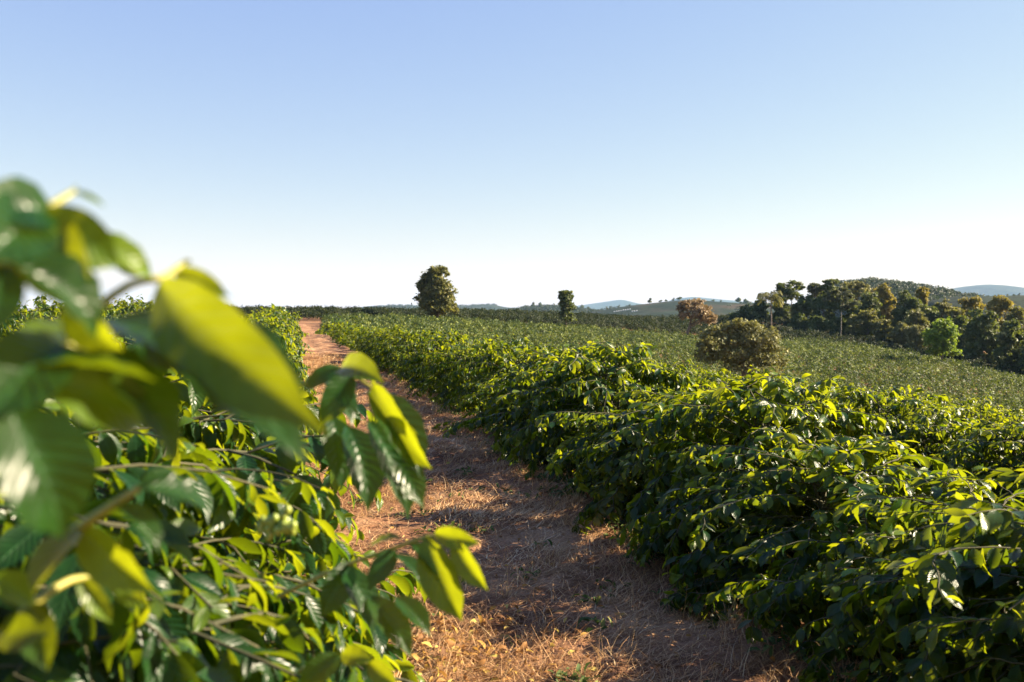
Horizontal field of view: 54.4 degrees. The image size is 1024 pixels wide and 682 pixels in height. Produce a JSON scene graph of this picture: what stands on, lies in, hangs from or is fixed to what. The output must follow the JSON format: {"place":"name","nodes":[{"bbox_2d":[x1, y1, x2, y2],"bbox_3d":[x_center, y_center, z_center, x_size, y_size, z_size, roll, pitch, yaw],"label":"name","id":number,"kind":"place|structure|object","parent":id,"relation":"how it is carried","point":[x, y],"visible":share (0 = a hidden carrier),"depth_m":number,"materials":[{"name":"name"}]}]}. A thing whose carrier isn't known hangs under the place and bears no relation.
{"place":"outdoors","nodes":[
{"label":"outdoors","id":0,"kind":"place"},
{"bbox_2d":[363,303,508,309],"bbox_3d":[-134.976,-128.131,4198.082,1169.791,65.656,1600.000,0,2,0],"label":"ridge","id":1,"kind":"structure","parent":0,"point":[407,307],"depth_m":3986.75,"materials":[{"name":"green plant"}]},
{"bbox_2d":[0,0,1023,308],"label":"sky","id":2,"kind":"structure","parent":0,"point":[303,153],"materials":[{"name":"blue"}]},
{"bbox_2d":[28,309,1018,681],"bbox_3d":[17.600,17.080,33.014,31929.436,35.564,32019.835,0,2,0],"label":"ground","id":3,"kind":"structure","parent":0,"point":[420,519],"depth_m":8.78,"materials":[{"name":"soil"}]},
{"bbox_2d":[14,305,59,328],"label":"coffee bush","id":4,"kind":"object","parent":3,"relation":"on","point":[41,313],"visible":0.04,"depth_m":16.79,"materials":[{"name":"green plant"}]},
{"bbox_2d":[20,300,61,319],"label":"coffee bush","id":5,"kind":"object","parent":3,"relation":"on","point":[43,310],"visible":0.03,"depth_m":17.67,"materials":[{"name":"green plant"}]},
{"bbox_2d":[31,296,61,318],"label":"coffee bush","id":6,"kind":"object","parent":3,"relation":"on","point":[41,302],"visible":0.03,"depth_m":18.99,"materials":[{"name":"green plant"}]},
{"bbox_2d":[104,300,141,316],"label":"coffee bush","id":7,"kind":"object","parent":3,"relation":"on","point":[126,309],"visible":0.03,"depth_m":24.01,"materials":[{"name":"green plant"}]},
{"bbox_2d":[111,330,298,350],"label":"coffee bush","id":8,"kind":"object","parent":3,"relation":"on","point":[284,338],"visible":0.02,"depth_m":9.24,"materials":[{"name":"green plant"}]},
{"bbox_2d":[9,435,414,681],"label":"coffee bush","id":9,"kind":"object","parent":3,"relation":"on","point":[275,457],"visible":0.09,"depth_m":2.92,"materials":[{"name":"green plant"}]},
{"bbox_2d":[51,334,426,681],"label":"coffee bush","id":10,"kind":"object","parent":3,"relation":"on","point":[211,428],"visible":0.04,"depth_m":3.88,"materials":[{"name":"green plant"}]},
{"bbox_2d":[171,374,306,579],"bbox_3d":[-2.060,0.960,4.776,2.542,1.830,2.420,-1,2,-32],"label":"coffee bush","id":11,"kind":"object","parent":3,"relation":"on","point":[289,566],"visible":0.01,"depth_m":4.80,"materials":[{"name":"green plant"}]},
{"bbox_2d":[0,176,487,681],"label":"coffee bush","id":12,"kind":"object","parent":3,"relation":"on","point":[86,595],"visible":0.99,"depth_m":1.36,"materials":[{"name":"green plant"}]},
{"bbox_2d":[245,309,295,335],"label":"coffee bush","id":13,"kind":"object","parent":3,"relation":"on","point":[253,317],"visible":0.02,"depth_m":25.16,"materials":[{"name":"green plant"}]},
{"bbox_2d":[257,312,309,360],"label":"coffee bush","id":14,"kind":"object","parent":3,"relation":"on","point":[300,333],"visible":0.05,"depth_m":30.31,"materials":[{"name":"green plant"}]},
{"bbox_2d":[185,390,382,568],"bbox_3d":[-2.100,0.964,5.677,2.470,1.757,2.581,0,2,10],"label":"coffee bush","id":15,"kind":"object","parent":3,"relation":"on","point":[309,397],"visible":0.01,"depth_m":6.18,"materials":[{"name":"green plant"}]},
{"bbox_2d":[283,333,313,403],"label":"coffee bush","id":16,"kind":"object","parent":3,"relation":"on","point":[302,366],"visible":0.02,"depth_m":13.95,"materials":[{"name":"green plant"}]},
{"bbox_2d":[330,323,367,342],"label":"coffee bush","id":17,"kind":"object","parent":3,"relation":"on","point":[340,326],"visible":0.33,"depth_m":55.49,"materials":[{"name":"green plant"}]},
{"bbox_2d":[356,327,386,353],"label":"coffee bush","id":18,"kind":"object","parent":3,"relation":"on","point":[369,335],"visible":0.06,"depth_m":40.36,"materials":[{"name":"green plant"}]},
{"bbox_2d":[359,328,403,357],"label":"coffee bush","id":19,"kind":"object","parent":3,"relation":"on","point":[369,344],"visible":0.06,"depth_m":37.77,"materials":[{"name":"green plant"}]},
{"bbox_2d":[366,324,405,361],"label":"coffee bush","id":20,"kind":"object","parent":3,"relation":"on","point":[383,334],"visible":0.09,"depth_m":35.15,"materials":[{"name":"green plant"}]},
{"bbox_2d":[372,326,429,372],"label":"coffee bush","id":21,"kind":"object","parent":3,"relation":"on","point":[395,338],"visible":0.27,"depth_m":30.75,"materials":[{"name":"green plant"}]},
{"bbox_2d":[392,351,419,381],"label":"coffee bush","id":22,"kind":"object","parent":3,"relation":"on","point":[398,362],"visible":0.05,"depth_m":26.80,"materials":[{"name":"green plant"}]},
{"bbox_2d":[381,329,435,375],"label":"coffee bush","id":23,"kind":"object","parent":3,"relation":"on","point":[388,356],"visible":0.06,"depth_m":29.44,"materials":[{"name":"green plant"}]},
{"bbox_2d":[387,328,442,374],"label":"coffee bush","id":24,"kind":"object","parent":3,"relation":"on","point":[411,339],"visible":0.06,"depth_m":28.29,"materials":[{"name":"green plant"}]},
{"bbox_2d":[254,302,577,352],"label":"distant coffee rows","id":25,"kind":"object","parent":3,"relation":"on","point":[326,328],"visible":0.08,"depth_m":68.13,"materials":[{"name":"green plant"}]},
{"bbox_2d":[411,265,458,317],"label":"lone tree","id":26,"kind":"object","parent":3,"relation":"on","point":[436,293],"visible":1,"depth_m":178.38,"materials":[{"name":"green plant"}]},
{"bbox_2d":[390,328,479,385],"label":"coffee bush","id":27,"kind":"object","parent":3,"relation":"on","point":[403,375],"visible":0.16,"depth_m":25.16,"materials":[{"name":"green plant"}]},
{"bbox_2d":[396,331,479,391],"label":"coffee bush","id":28,"kind":"object","parent":3,"relation":"on","point":[426,346],"visible":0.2,"depth_m":24.00,"materials":[{"name":"green plant"}]},
{"bbox_2d":[423,350,465,393],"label":"coffee bush","id":29,"kind":"object","parent":3,"relation":"on","point":[438,380],"visible":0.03,"depth_m":21.21,"materials":[{"name":"green plant"}]},
{"bbox_2d":[407,342,488,395],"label":"coffee bush","id":30,"kind":"object","parent":3,"relation":"on","point":[450,347],"visible":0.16,"depth_m":22.40,"materials":[{"name":"green plant"}]},
{"bbox_2d":[412,333,491,407],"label":"coffee bush","id":31,"kind":"object","parent":3,"relation":"on","point":[450,359],"visible":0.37,"depth_m":20.06,"materials":[{"name":"green plant"}]},
{"bbox_2d":[431,373,528,433],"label":"coffee bush","id":32,"kind":"object","parent":3,"relation":"on","point":[478,396],"visible":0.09,"depth_m":15.95,"materials":[{"name":"green plant"}]},
{"bbox_2d":[437,334,533,415],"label":"coffee bush","id":33,"kind":"object","parent":3,"relation":"on","point":[468,368],"visible":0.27,"depth_m":18.65,"materials":[{"name":"green plant"}]},
{"bbox_2d":[451,342,550,424],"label":"coffee bush","id":34,"kind":"object","parent":3,"relation":"on","point":[508,360],"visible":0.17,"depth_m":17.45,"materials":[{"name":"green plant"}]},
{"bbox_2d":[442,358,669,473],"bbox_3d":[0.882,0.981,13.424,2.852,1.504,2.980,-2,3,-41],"label":"coffee bush","id":35,"kind":"object","parent":3,"relation":"on","point":[524,399],"visible":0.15,"depth_m":13.14,"materials":[{"name":"green plant"}]},
{"bbox_2d":[484,343,628,446],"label":"coffee bush","id":36,"kind":"object","parent":3,"relation":"on","point":[531,357],"visible":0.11,"depth_m":14.66,"materials":[{"name":"green plant"}]},
{"bbox_2d":[558,290,576,326],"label":"columnar tree","id":37,"kind":"object","parent":3,"relation":"on","point":[566,304],"visible":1,"depth_m":193.07,"materials":[{"name":"green plant"}]},
{"bbox_2d":[491,339,695,483],"bbox_3d":[1.164,0.880,11.992,2.422,1.822,2.544,1,2,33],"label":"coffee bush","id":38,"kind":"object","parent":3,"relation":"on","point":[646,373],"visible":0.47,"depth_m":11.69,"materials":[{"name":"green plant"}]},
{"bbox_2d":[317,374,904,681],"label":"weeds","id":39,"kind":"object","parent":3,"relation":"on","point":[603,626],"visible":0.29,"depth_m":6.94,"materials":[{"name":"green plant"}]},
{"bbox_2d":[231,304,1023,374],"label":"old coffee rows","id":40,"kind":"object","parent":3,"relation":"on","point":[651,322],"visible":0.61,"depth_m":215.95,"materials":[{"name":"green plant"}]},
{"bbox_2d":[536,402,757,507],"bbox_3d":[1.805,1.190,10.720,2.938,1.240,2.808,1,2,26],"label":"coffee bush","id":41,"kind":"object","parent":3,"relation":"on","point":[590,479],"visible":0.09,"depth_m":10.49,"materials":[{"name":"green plant"}]},
{"bbox_2d":[319,311,1023,410],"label":"coffee field","id":42,"kind":"structure","parent":3,"relation":"on","point":[870,356],"depth_m":157.48,"materials":[{"name":"green plant"}]},
{"bbox_2d":[636,359,709,389],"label":"coffee bush","id":43,"kind":"object","parent":3,"relation":"on","point":[685,371],"visible":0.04,"depth_m":20.84,"materials":[{"name":"green plant"}]},
{"bbox_2d":[535,386,830,534],"bbox_3d":[1.823,1.141,9.360,2.719,1.447,2.730,-2,3,-40],"label":"coffee bush","id":44,"kind":"object","parent":3,"relation":"on","point":[611,490],"visible":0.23,"depth_m":9.04,"materials":[{"name":"green plant"}]},
{"bbox_2d":[676,298,717,335],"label":"dry tree","id":45,"kind":"object","parent":3,"relation":"on","point":[701,311],"visible":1,"depth_m":204.56,"materials":[{"name":"brown plant"}]},
{"bbox_2d":[659,362,753,394],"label":"coffee bush","id":46,"kind":"object","parent":3,"relation":"on","point":[705,378],"visible":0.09,"depth_m":18.64,"materials":[{"name":"green plant"}]},
{"bbox_2d":[708,369,758,389],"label":"coffee bush","id":47,"kind":"object","parent":3,"relation":"on","point":[727,374],"visible":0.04,"depth_m":26.70,"materials":[{"name":"green plant"}]},
{"bbox_2d":[706,365,775,401],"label":"coffee bush","id":48,"kind":"object","parent":3,"relation":"on","point":[748,375],"visible":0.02,"depth_m":17.78,"materials":[{"name":"green plant"}]},
{"bbox_2d":[691,317,791,376],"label":"spreading tree","id":49,"kind":"object","parent":3,"relation":"on","point":[758,349],"visible":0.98,"depth_m":106.92,"materials":[{"name":"green plant"}]},
{"bbox_2d":[739,304,759,322],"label":"forest tree","id":50,"kind":"object","parent":3,"relation":"on","point":[746,310],"visible":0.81,"depth_m":260.80,"materials":[{"name":"green plant"}]},
{"bbox_2d":[609,372,903,591],"bbox_3d":[1.982,1.068,7.779,2.301,1.706,2.417,0,2,12],"label":"coffee bush","id":51,"kind":"object","parent":3,"relation":"on","point":[732,413],"visible":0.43,"depth_m":7.59,"materials":[{"name":"green plant"}]},
{"bbox_2d":[753,297,769,320],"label":"forest tree","id":52,"kind":"object","parent":3,"relation":"on","point":[761,308],"visible":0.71,"depth_m":262.91,"materials":[{"name":"green plant"}]},
{"bbox_2d":[757,290,783,325],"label":"tree","id":53,"kind":"object","parent":3,"relation":"on","point":[771,297],"visible":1,"depth_m":239.11,"materials":[{"name":"green plant"}]},
{"bbox_2d":[768,294,790,324],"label":"forest tree","id":54,"kind":"object","parent":3,"relation":"on","point":[783,312],"visible":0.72,"depth_m":260.86,"materials":[{"name":"green plant"}]},
{"bbox_2d":[773,280,806,309],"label":"emergent tree","id":55,"kind":"object","parent":3,"relation":"on","point":[791,287],"visible":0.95,"depth_m":261.00,"materials":[{"name":"green plant"}]},
{"bbox_2d":[787,312,810,328],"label":"forest tree","id":56,"kind":"object","parent":3,"relation":"on","point":[801,320],"visible":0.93,"depth_m":245.16,"materials":[{"name":"green plant"}]},
{"bbox_2d":[789,294,813,320],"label":"forest tree","id":57,"kind":"object","parent":3,"relation":"on","point":[801,304],"visible":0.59,"depth_m":254.38,"materials":[{"name":"green plant"}]},
{"bbox_2d":[806,283,823,297],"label":"emergent tree","id":58,"kind":"object","parent":3,"relation":"on","point":[813,289],"visible":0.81,"depth_m":257.45,"materials":[{"name":"green plant"}]},
{"bbox_2d":[807,315,828,332],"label":"forest tree","id":59,"kind":"object","parent":3,"relation":"on","point":[817,323],"visible":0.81,"depth_m":240.88,"materials":[{"name":"green plant"}]},
{"bbox_2d":[808,294,837,320],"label":"forest tree","id":60,"kind":"object","parent":3,"relation":"on","point":[819,304],"visible":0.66,"depth_m":249.30,"materials":[{"name":"green plant"}]},
{"bbox_2d":[644,428,1006,659],"bbox_3d":[2.132,1.259,6.724,2.661,1.334,2.534,1,2,15],"label":"coffee bush","id":61,"kind":"object","parent":3,"relation":"on","point":[847,483],"visible":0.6,"depth_m":6.41,"materials":[{"name":"green plant"}]},
{"bbox_2d":[818,279,839,297],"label":"emergent tree","id":62,"kind":"object","parent":3,"relation":"on","point":[825,287],"visible":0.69,"depth_m":254.68,"materials":[{"name":"green plant"}]},
{"bbox_2d":[825,316,847,335],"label":"forest tree","id":63,"kind":"object","parent":3,"relation":"on","point":[834,323],"visible":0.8,"depth_m":237.24,"materials":[{"name":"green plant"}]},
{"bbox_2d":[821,285,861,333],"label":"emergent tree","id":64,"kind":"object","parent":3,"relation":"on","point":[841,296],"visible":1,"depth_m":227.31,"materials":[{"name":"green plant"}]},
{"bbox_2d":[836,294,857,326],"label":"forest tree","id":65,"kind":"object","parent":3,"relation":"on","point":[853,309],"visible":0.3,"depth_m":244.61,"materials":[{"name":"green plant"}]},
{"bbox_2d":[790,391,903,436],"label":"coffee bush","id":66,"kind":"object","parent":3,"relation":"on","point":[845,406],"visible":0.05,"depth_m":14.14,"materials":[{"name":"green plant"}]},
{"bbox_2d":[840,280,871,305],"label":"emergent tree","id":67,"kind":"object","parent":3,"relation":"on","point":[860,287],"visible":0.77,"depth_m":248.66,"materials":[{"name":"green plant"}]},
{"bbox_2d":[844,314,869,339],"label":"forest tree","id":68,"kind":"object","parent":3,"relation":"on","point":[849,329],"visible":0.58,"depth_m":233.56,"materials":[{"name":"green plant"}]},
{"bbox_2d":[705,467,1023,681],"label":"coffee bush","id":69,"kind":"object","parent":3,"relation":"on","point":[848,629],"visible":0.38,"depth_m":5.19,"materials":[{"name":"green plant"}]},
{"bbox_2d":[849,308,880,338],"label":"forest tree","id":70,"kind":"object","parent":3,"relation":"on","point":[862,325],"visible":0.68,"depth_m":231.26,"materials":[{"name":"green plant"}]},
{"bbox_2d":[853,292,884,334],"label":"forest tree","id":71,"kind":"object","parent":3,"relation":"on","point":[871,303],"visible":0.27,"depth_m":238.94,"materials":[{"name":"green plant"}]},
{"bbox_2d":[870,318,892,340],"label":"forest tree","id":72,"kind":"object","parent":3,"relation":"on","point":[883,326],"visible":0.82,"depth_m":223.21,"materials":[{"name":"green plant"}]},
{"bbox_2d":[867,282,896,319],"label":"forest tree","id":73,"kind":"object","parent":3,"relation":"on","point":[886,307],"visible":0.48,"depth_m":250.81,"materials":[{"name":"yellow plant"}]},
{"bbox_2d":[816,385,979,483],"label":"coffee bush","id":74,"kind":"object","parent":3,"relation":"on","point":[866,401],"visible":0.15,"depth_m":12.97,"materials":[{"name":"green plant"}]},
{"bbox_2d":[885,321,912,344],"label":"forest tree","id":75,"kind":"object","parent":3,"relation":"on","point":[897,333],"visible":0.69,"depth_m":217.14,"materials":[{"name":"green plant"}]},
{"bbox_2d":[889,290,922,340],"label":"forest tree","id":76,"kind":"object","parent":3,"relation":"on","point":[901,311],"visible":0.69,"depth_m":234.95,"materials":[{"name":"green plant"}]},
{"bbox_2d":[903,324,925,349],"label":"forest tree","id":77,"kind":"object","parent":3,"relation":"on","point":[914,338],"visible":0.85,"depth_m":211.37,"materials":[{"name":"green plant"}]},
{"bbox_2d":[903,308,930,346],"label":"forest tree","id":78,"kind":"object","parent":3,"relation":"on","point":[916,317],"visible":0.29,"depth_m":221.41,"materials":[{"name":"green plant"}]},
{"bbox_2d":[914,286,930,310],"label":"forest tree","id":79,"kind":"object","parent":3,"relation":"on","point":[921,293],"visible":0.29,"depth_m":238.85,"materials":[{"name":"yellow plant"}]},
{"bbox_2d":[833,466,1023,681],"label":"coffee bush","id":80,"kind":"object","parent":3,"relation":"on","point":[986,527],"visible":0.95,"depth_m":4.10,"materials":[{"name":"green plant"}]},
{"bbox_2d":[921,304,941,328],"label":"forest tree","id":81,"kind":"object","parent":3,"relation":"on","point":[932,313],"visible":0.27,"depth_m":230.91,"materials":[{"name":"green plant"}]},
{"bbox_2d":[920,316,963,363],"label":"round tree","id":82,"kind":"object","parent":3,"relation":"on","point":[942,335],"visible":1,"depth_m":178.81,"materials":[{"name":"green plant"}]},
{"bbox_2d":[932,298,954,323],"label":"forest tree","id":83,"kind":"object","parent":3,"relation":"on","point":[943,306],"visible":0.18,"depth_m":234.81,"materials":[{"name":"green plant"}]},
{"bbox_2d":[874,404,1017,508],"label":"coffee bush","id":84,"kind":"object","parent":3,"relation":"on","point":[939,430],"visible":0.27,"depth_m":11.87,"materials":[{"name":"green plant"}]},
{"bbox_2d":[943,307,964,328],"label":"forest tree","id":85,"kind":"object","parent":3,"relation":"on","point":[952,313],"visible":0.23,"depth_m":223.29,"materials":[{"name":"green plant"}]},
{"bbox_2d":[952,315,970,357],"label":"forest tree","id":86,"kind":"object","parent":3,"relation":"on","point":[960,321],"visible":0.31,"depth_m":204.07,"materials":[{"name":"green plant"}]},
{"bbox_2d":[931,397,1003,423],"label":"coffee bush","id":87,"kind":"object","parent":3,"relation":"on","point":[971,400],"visible":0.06,"depth_m":22.96,"materials":[{"name":"green plant"}]},
{"bbox_2d":[957,296,985,323],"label":"forest tree","id":88,"kind":"object","parent":3,"relation":"on","point":[971,303],"visible":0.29,"depth_m":230.37,"materials":[{"name":"yellow plant"}]},
{"bbox_2d":[923,413,1023,522],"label":"coffee bush","id":89,"kind":"object","parent":3,"relation":"on","point":[1008,439],"visible":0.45,"depth_m":10.61,"materials":[{"name":"green plant"}]},
{"bbox_2d":[958,307,1000,362],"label":"forest tree","id":90,"kind":"object","parent":3,"relation":"on","point":[981,333],"visible":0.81,"depth_m":199.00,"materials":[{"name":"green plant"}]},
{"bbox_2d":[936,391,1022,461],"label":"coffee bush","id":91,"kind":"object","parent":3,"relation":"on","point":[980,415],"visible":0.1,"depth_m":16.62,"materials":[{"name":"green plant"}]},
{"bbox_2d":[986,294,1013,331],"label":"forest tree","id":92,"kind":"object","parent":3,"relation":"on","point":[999,305],"visible":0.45,"depth_m":225.21,"materials":[{"name":"yellow plant"}]},
{"bbox_2d":[981,408,1023,484],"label":"coffee bush","id":93,"kind":"object","parent":3,"relation":"on","point":[1020,416],"visible":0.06,"depth_m":15.66,"materials":[{"name":"green plant"}]},
{"bbox_2d":[991,318,1023,374],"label":"forest tree","id":94,"kind":"object","parent":3,"relation":"on","point":[1006,354],"visible":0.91,"depth_m":187.54,"materials":[{"name":"green plant"}]},
{"bbox_2d":[1003,306,1023,359],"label":"forest tree","id":95,"kind":"object","parent":3,"relation":"on","point":[1016,312],"visible":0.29,"depth_m":221.03,"materials":[{"name":"green plant"}]},
{"bbox_2d":[1015,340,1023,373],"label":"forest tree","id":96,"kind":"object","parent":3,"relation":"on","point":[1021,359],"visible":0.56,"depth_m":184.71,"materials":[{"name":"green plant"}]},
{"bbox_2d":[529,307,582,312],"bbox_3d":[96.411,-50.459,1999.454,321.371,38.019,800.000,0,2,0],"label":"ridge","id":97,"kind":"structure","parent":0,"point":[572,311],"depth_m":1857.43,"materials":[{"name":"green plant"}]},
{"bbox_2d":[504,304,597,312],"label":"ridge wood","id":98,"kind":"object","parent":97,"relation":"on","point":[548,307],"visible":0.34,"depth_m":1904.85,"materials":[{"name":"green plant"}]},
{"bbox_2d":[300,327,914,681],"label":"path","id":99,"kind":"structure","parent":0,"point":[321,344],"depth_m":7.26,"materials":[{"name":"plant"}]},
{"bbox_2d":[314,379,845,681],"bbox_3d":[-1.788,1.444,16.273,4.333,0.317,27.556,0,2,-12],"label":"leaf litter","id":100,"kind":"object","parent":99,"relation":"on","point":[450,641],"visible":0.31,"depth_m":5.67,"materials":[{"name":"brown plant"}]},
{"bbox_2d":[578,297,743,309],"bbox_3d":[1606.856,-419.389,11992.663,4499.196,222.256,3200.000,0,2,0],"label":"pale mountain","id":101,"kind":"structure","parent":0,"point":[603,305],"depth_m":11426.84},
{"bbox_2d":[589,300,779,321],"bbox_3d":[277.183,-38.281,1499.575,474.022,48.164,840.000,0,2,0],"label":"farm hill","id":102,"kind":"structure","parent":0,"point":[667,308],"depth_m":1394.30,"materials":[{"name":"green plant"}]},
{"bbox_2d":[806,287,938,328],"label":"wooded hill","id":103,"kind":"structure","parent":0,"point":[839,313],"depth_m":830.56,"materials":[{"name":"green plant"}]},
{"bbox_2d":[796,276,985,326],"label":"hilltop wood","id":104,"kind":"object","parent":103,"relation":"on","point":[896,285],"visible":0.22,"depth_m":848.42,"materials":[{"name":"green plant"}]},
{"bbox_2d":[927,295,1023,327],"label":"field hill","id":105,"kind":"structure","parent":0,"point":[1017,300],"depth_m":767.59,"materials":[{"name":"green plant"}]},
{"bbox_2d":[952,285,1023,295],"bbox_3d":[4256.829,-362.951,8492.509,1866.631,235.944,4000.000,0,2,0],"label":"blue mountain","id":106,"kind":"structure","parent":0,"point":[992,290],"depth_m":7964.37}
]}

